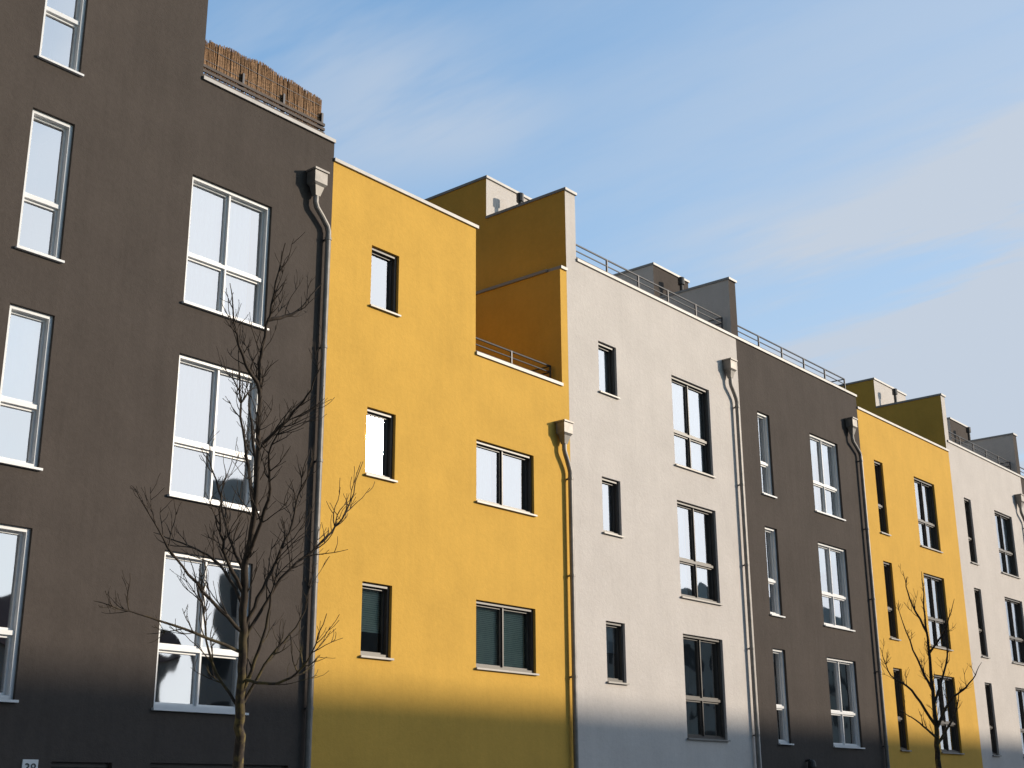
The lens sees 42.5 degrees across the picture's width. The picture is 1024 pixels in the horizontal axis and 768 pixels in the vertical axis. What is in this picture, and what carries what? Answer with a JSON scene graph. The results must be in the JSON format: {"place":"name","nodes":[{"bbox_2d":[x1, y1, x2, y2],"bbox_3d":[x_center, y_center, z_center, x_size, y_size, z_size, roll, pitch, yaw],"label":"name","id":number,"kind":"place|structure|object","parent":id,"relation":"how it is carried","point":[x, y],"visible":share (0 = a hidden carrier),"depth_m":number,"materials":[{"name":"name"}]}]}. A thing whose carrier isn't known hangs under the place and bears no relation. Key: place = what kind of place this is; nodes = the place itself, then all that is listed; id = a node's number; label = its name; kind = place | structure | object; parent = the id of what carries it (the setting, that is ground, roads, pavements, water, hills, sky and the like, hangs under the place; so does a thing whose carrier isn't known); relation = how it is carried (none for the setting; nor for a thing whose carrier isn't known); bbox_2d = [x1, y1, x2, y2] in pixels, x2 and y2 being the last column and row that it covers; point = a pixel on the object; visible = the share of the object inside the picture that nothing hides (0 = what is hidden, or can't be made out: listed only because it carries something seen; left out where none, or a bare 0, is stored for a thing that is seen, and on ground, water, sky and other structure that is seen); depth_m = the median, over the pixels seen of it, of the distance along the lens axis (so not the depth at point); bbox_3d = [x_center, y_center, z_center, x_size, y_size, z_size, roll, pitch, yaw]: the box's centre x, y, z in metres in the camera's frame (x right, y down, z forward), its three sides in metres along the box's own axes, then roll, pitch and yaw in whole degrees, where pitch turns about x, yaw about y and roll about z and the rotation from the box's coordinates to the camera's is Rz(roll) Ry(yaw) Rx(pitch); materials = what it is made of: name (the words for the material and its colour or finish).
{"place":"outdoors","nodes":[
{"label":"outdoors","id":0,"kind":"place"},
{"bbox_2d":[203,0,1023,475],"label":"sky","id":1,"kind":"structure","parent":0,"point":[855,168],"materials":[{"name":"blue"}]},
{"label":"pavement","id":2,"kind":"structure","parent":0,"visible":0},
{"bbox_2d":[0,0,333,767],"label":"walls","id":3,"kind":"structure","parent":2,"relation":"on","point":[150,114],"depth_m":19.39,"materials":[{"name":"brown paint"}]},
{"bbox_2d":[21,759,38,767],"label":"house number sign","id":4,"kind":"object","parent":3,"relation":"attached to","point":[28,763],"visible":1,"depth_m":16.82,"materials":[{"name":"metal"}]},
{"bbox_2d":[0,0,250,704],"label":"curtains and rooms","id":5,"kind":"object","parent":3,"relation":"attached to","point":[174,678],"visible":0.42,"depth_m":20.30,"materials":[{"name":"white fabric"}]},
{"bbox_2d":[0,0,284,767],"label":"window frames","id":6,"kind":"structure","parent":3,"relation":"attached to","point":[11,632],"depth_m":19.27,"materials":[{"name":"white plastic"}]},
{"bbox_2d":[203,75,335,143],"bbox_3d":[-6.397,-7.462,20.812,0.380,4.395,9.600,-15,-22,38],"label":"roof coping","id":7,"kind":"object","parent":3,"relation":"on","point":[264,107],"visible":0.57,"depth_m":22.42,"materials":[{"name":"grey metal"}]},
{"bbox_2d":[203,40,324,133],"bbox_3d":[-5.046,-4.937,23.406,2.000,1.071,2.800,-15,-22,38],"label":"reed privacy screen","id":8,"kind":"object","parent":7,"relation":"on","point":[242,74],"visible":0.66,"depth_m":22.86,"materials":[{"name":"wicker"}]},
{"bbox_2d":[304,195,331,767],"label":"downpipe","id":9,"kind":"object","parent":3,"relation":"attached to","point":[309,708],"visible":0.88,"depth_m":21.46,"materials":[{"name":"metal"}]},
{"bbox_2d":[306,166,329,196],"bbox_3d":[-3.380,-3.477,22.826,0.260,0.475,0.320,-15,-22,38],"label":"rain hopper","id":10,"kind":"object","parent":3,"relation":"attached to","point":[317,179],"visible":1,"depth_m":22.76,"materials":[{"name":"metal"}]},
{"bbox_2d":[95,232,374,767],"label":"bare street tree","id":11,"kind":"object","parent":2,"relation":"on","point":[243,678],"visible":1,"depth_m":10.84,"materials":[{"name":"brown plant"}]},
{"bbox_2d":[311,162,573,767],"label":"walls","id":12,"kind":"structure","parent":2,"relation":"on","point":[433,544],"depth_m":23.81,"materials":[{"name":"yellow paint"}]},
{"bbox_2d":[361,255,524,668],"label":"curtains and rooms","id":13,"kind":"object","parent":12,"relation":"attached to","point":[486,621],"visible":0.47,"depth_m":24.91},
{"bbox_2d":[359,247,538,675],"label":"window frames","id":14,"kind":"structure","parent":12,"relation":"attached to","point":[384,590],"depth_m":24.31,"materials":[{"name":"white plastic"}]},
{"bbox_2d":[366,415,385,474],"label":"window panes","id":15,"kind":"object","parent":14,"relation":"in","point":[375,447],"visible":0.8,"depth_m":23.07,"materials":[{"name":"glass"}]},
{"bbox_2d":[334,157,567,385],"bbox_3d":[-1.108,-1.936,25.633,0.380,2.725,6.768,-15,-22,38],"label":"roof coping","id":16,"kind":"object","parent":12,"relation":"on","point":[404,192],"visible":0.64,"depth_m":25.56,"materials":[{"name":"white metal"}]},
{"bbox_2d":[476,269,547,294],"bbox_3d":[-0.381,-2.113,29.493,3.159,0.065,0.266,-15,-22,38],"label":"terrace wall coping","id":17,"kind":"object","parent":12,"relation":"on","point":[513,281],"visible":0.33,"depth_m":29.02,"materials":[{"name":"grey metal"}]},
{"bbox_2d":[476,337,550,377],"bbox_3d":[-0.697,-0.283,27.228,1.821,0.471,2.571,-15,-22,38],"label":"roof railing","id":18,"kind":"object","parent":12,"relation":"on","point":[519,354],"visible":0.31,"depth_m":26.82,"materials":[{"name":"grey metal"}]},
{"bbox_2d":[555,419,573,443],"bbox_3d":[1.078,1.000,26.949,0.260,0.475,0.320,-15,-22,38],"label":"rain hopper","id":19,"kind":"object","parent":12,"relation":"attached to","point":[564,430],"visible":1,"depth_m":26.88,"materials":[{"name":"metal"}]},
{"bbox_2d":[562,443,578,767],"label":"downpipe","id":20,"kind":"object","parent":12,"relation":"attached to","point":[571,575],"visible":1,"depth_m":26.01,"materials":[{"name":"metal"}]},
{"bbox_2d":[566,255,761,767],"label":"walls","id":21,"kind":"structure","parent":2,"relation":"on","point":[630,582],"depth_m":28.95,"materials":[{"name":"white paint"}]},
{"bbox_2d":[424,175,576,290],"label":"party wall and penthouse","id":22,"kind":"structure","parent":21,"relation":"on","point":[519,234],"depth_m":29.73,"materials":[{"name":"yellow paint"}]},
{"bbox_2d":[576,244,722,328],"bbox_3d":[2.691,-2.001,31.942,1.821,0.531,6.281,-15,-22,38],"label":"roof railing","id":23,"kind":"object","parent":21,"relation":"on","point":[638,282],"visible":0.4,"depth_m":31.34,"materials":[{"name":"grey metal"}]},
{"bbox_2d":[598,349,706,733],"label":"curtains and rooms","id":24,"kind":"object","parent":21,"relation":"attached to","point":[695,421],"visible":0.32,"depth_m":30.70,"materials":[{"name":"white fabric"}]},
{"bbox_2d":[576,258,736,338],"bbox_3d":[3.454,-1.922,31.335,0.380,0.065,6.720,-15,-22,38],"label":"roof coping","id":25,"kind":"object","parent":21,"relation":"on","point":[650,295],"visible":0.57,"depth_m":30.88,"materials":[{"name":"white metal"}]},
{"bbox_2d":[598,342,730,741],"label":"window frames","id":26,"kind":"structure","parent":21,"relation":"attached to","point":[699,698],"depth_m":30.04,"materials":[{"name":"white plastic"}]},
{"bbox_2d":[722,357,737,377],"bbox_3d":[5.454,-0.374,32.868,0.260,0.475,0.320,-15,-22,38],"label":"rain hopper","id":27,"kind":"object","parent":21,"relation":"attached to","point":[729,366],"visible":1,"depth_m":32.80,"materials":[{"name":"metal"}]},
{"bbox_2d":[728,377,760,767],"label":"downpipe","id":28,"kind":"object","parent":21,"relation":"attached to","point":[749,613],"visible":1,"depth_m":31.51,"materials":[{"name":"metal"}]},
{"bbox_2d":[736,339,885,767],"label":"walls","id":29,"kind":"structure","parent":2,"relation":"on","point":[796,407],"depth_m":34.21,"materials":[{"name":"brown paint"}]},
{"bbox_2d":[613,262,737,335],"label":"party wall and penthouse","id":30,"kind":"structure","parent":29,"relation":"on","point":[717,297],"depth_m":34.56,"materials":[{"name":"grey paint"}]},
{"bbox_2d":[738,325,845,388],"bbox_3d":[7.099,-0.443,36.949,1.821,0.531,6.281,-15,-22,38],"label":"roof railing","id":31,"kind":"object","parent":29,"relation":"on","point":[782,353],"visible":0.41,"depth_m":36.32,"materials":[{"name":"grey metal"}]},
{"bbox_2d":[737,336,856,396],"bbox_3d":[7.803,-0.385,36.276,0.380,0.065,6.800,-15,-22,38],"label":"roof coping","id":32,"kind":"object","parent":29,"relation":"on","point":[793,365],"visible":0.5,"depth_m":35.89,"materials":[{"name":"white metal"}]},
{"bbox_2d":[758,418,843,626],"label":"curtains and rooms","id":33,"kind":"object","parent":29,"relation":"attached to","point":[836,583],"visible":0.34,"depth_m":35.61,"materials":[{"name":"white fabric"}]},
{"bbox_2d":[757,412,864,748],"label":"window frames","id":34,"kind":"structure","parent":29,"relation":"attached to","point":[840,713],"depth_m":34.68,"materials":[{"name":"white plastic"}]},
{"bbox_2d":[805,759,816,767],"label":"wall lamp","id":35,"kind":"object","parent":29,"relation":"attached to","point":[811,763],"visible":1,"depth_m":31.94,"materials":[{"name":"black metal"}]},
{"bbox_2d":[844,417,857,433],"bbox_3d":[9.746,1.219,37.720,0.260,0.475,0.320,-15,-22,38],"label":"rain hopper","id":36,"kind":"object","parent":29,"relation":"attached to","point":[851,424],"visible":1,"depth_m":37.65,"materials":[{"name":"metal"}]},
{"bbox_2d":[850,434,889,767],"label":"downpipe","id":37,"kind":"object","parent":29,"relation":"attached to","point":[873,599],"visible":1,"depth_m":36.54,"materials":[{"name":"metal"}]},
{"bbox_2d":[857,409,982,767],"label":"walls","id":38,"kind":"structure","parent":2,"relation":"on","point":[904,458],"depth_m":39.27,"materials":[{"name":"yellow paint"}]},
{"bbox_2d":[857,406,949,451],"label":"roof coping","id":39,"kind":"object","parent":38,"relation":"on","point":[899,427],"visible":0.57,"depth_m":40.77,"materials":[{"name":"grey metal"}]},
{"bbox_2d":[874,461,964,753],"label":"window frames","id":40,"kind":"structure","parent":38,"relation":"attached to","point":[893,636],"depth_m":39.33,"materials":[{"name":"white plastic"}]},
{"bbox_2d":[914,482,955,749],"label":"window panes","id":41,"kind":"object","parent":40,"relation":"in","point":[938,615],"visible":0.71,"depth_m":40.38,"materials":[{"name":"glass"}]},
{"bbox_2d":[879,564,981,767],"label":"bare street tree","id":42,"kind":"object","parent":2,"relation":"on","point":[936,722],"visible":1,"depth_m":21.33,"materials":[{"name":"brown plant"}]},
{"bbox_2d":[947,442,1023,767],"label":"walls","id":43,"kind":"structure","parent":2,"relation":"on","point":[986,489],"depth_m":43.65,"materials":[{"name":"white paint"}]},
{"bbox_2d":[841,377,948,448],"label":"party wall and penthouse","id":44,"kind":"structure","parent":43,"relation":"on","point":[925,417],"depth_m":44.60,"materials":[{"name":"yellow paint"}]},
{"bbox_2d":[948,431,1010,469],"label":"roof railing","id":45,"kind":"object","parent":43,"relation":"on","point":[973,448],"visible":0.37,"depth_m":46.59,"materials":[{"name":"grey metal"}]},
{"bbox_2d":[947,440,1020,476],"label":"roof coping","id":46,"kind":"object","parent":43,"relation":"on","point":[978,455],"visible":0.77,"depth_m":45.75,"materials":[{"name":"white metal"}]},
{"bbox_2d":[964,498,1023,757],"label":"window frames","id":47,"kind":"structure","parent":43,"relation":"attached to","point":[980,621],"depth_m":44.35,"materials":[{"name":"white plastic"}]},
{"bbox_2d":[964,503,1023,753],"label":"window panes","id":48,"kind":"object","parent":47,"relation":"in","point":[1014,606],"visible":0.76,"depth_m":45.39,"materials":[{"name":"glass"}]},
{"bbox_2d":[1014,494,1023,507],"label":"rain hopper","id":49,"kind":"object","parent":43,"relation":"attached to","point":[1019,499],"visible":1,"depth_m":47.44,"materials":[{"name":"metal"}]},
{"bbox_2d":[1019,507,1023,528],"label":"downpipe","id":50,"kind":"object","parent":43,"relation":"attached to","point":[1021,512],"visible":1,"depth_m":47.40,"materials":[{"name":"metal"}]},
{"bbox_2d":[1020,477,1023,493],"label":"walls","id":51,"kind":"structure","parent":2,"relation":"on","point":[1022,482],"depth_m":48.46,"materials":[{"name":"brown paint"}]},
{"bbox_2d":[947,417,1020,474],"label":"party wall and penthouse","id":52,"kind":"structure","parent":51,"relation":"on","point":[1004,446],"depth_m":49.12,"materials":[{"name":"grey paint"}]}
]}

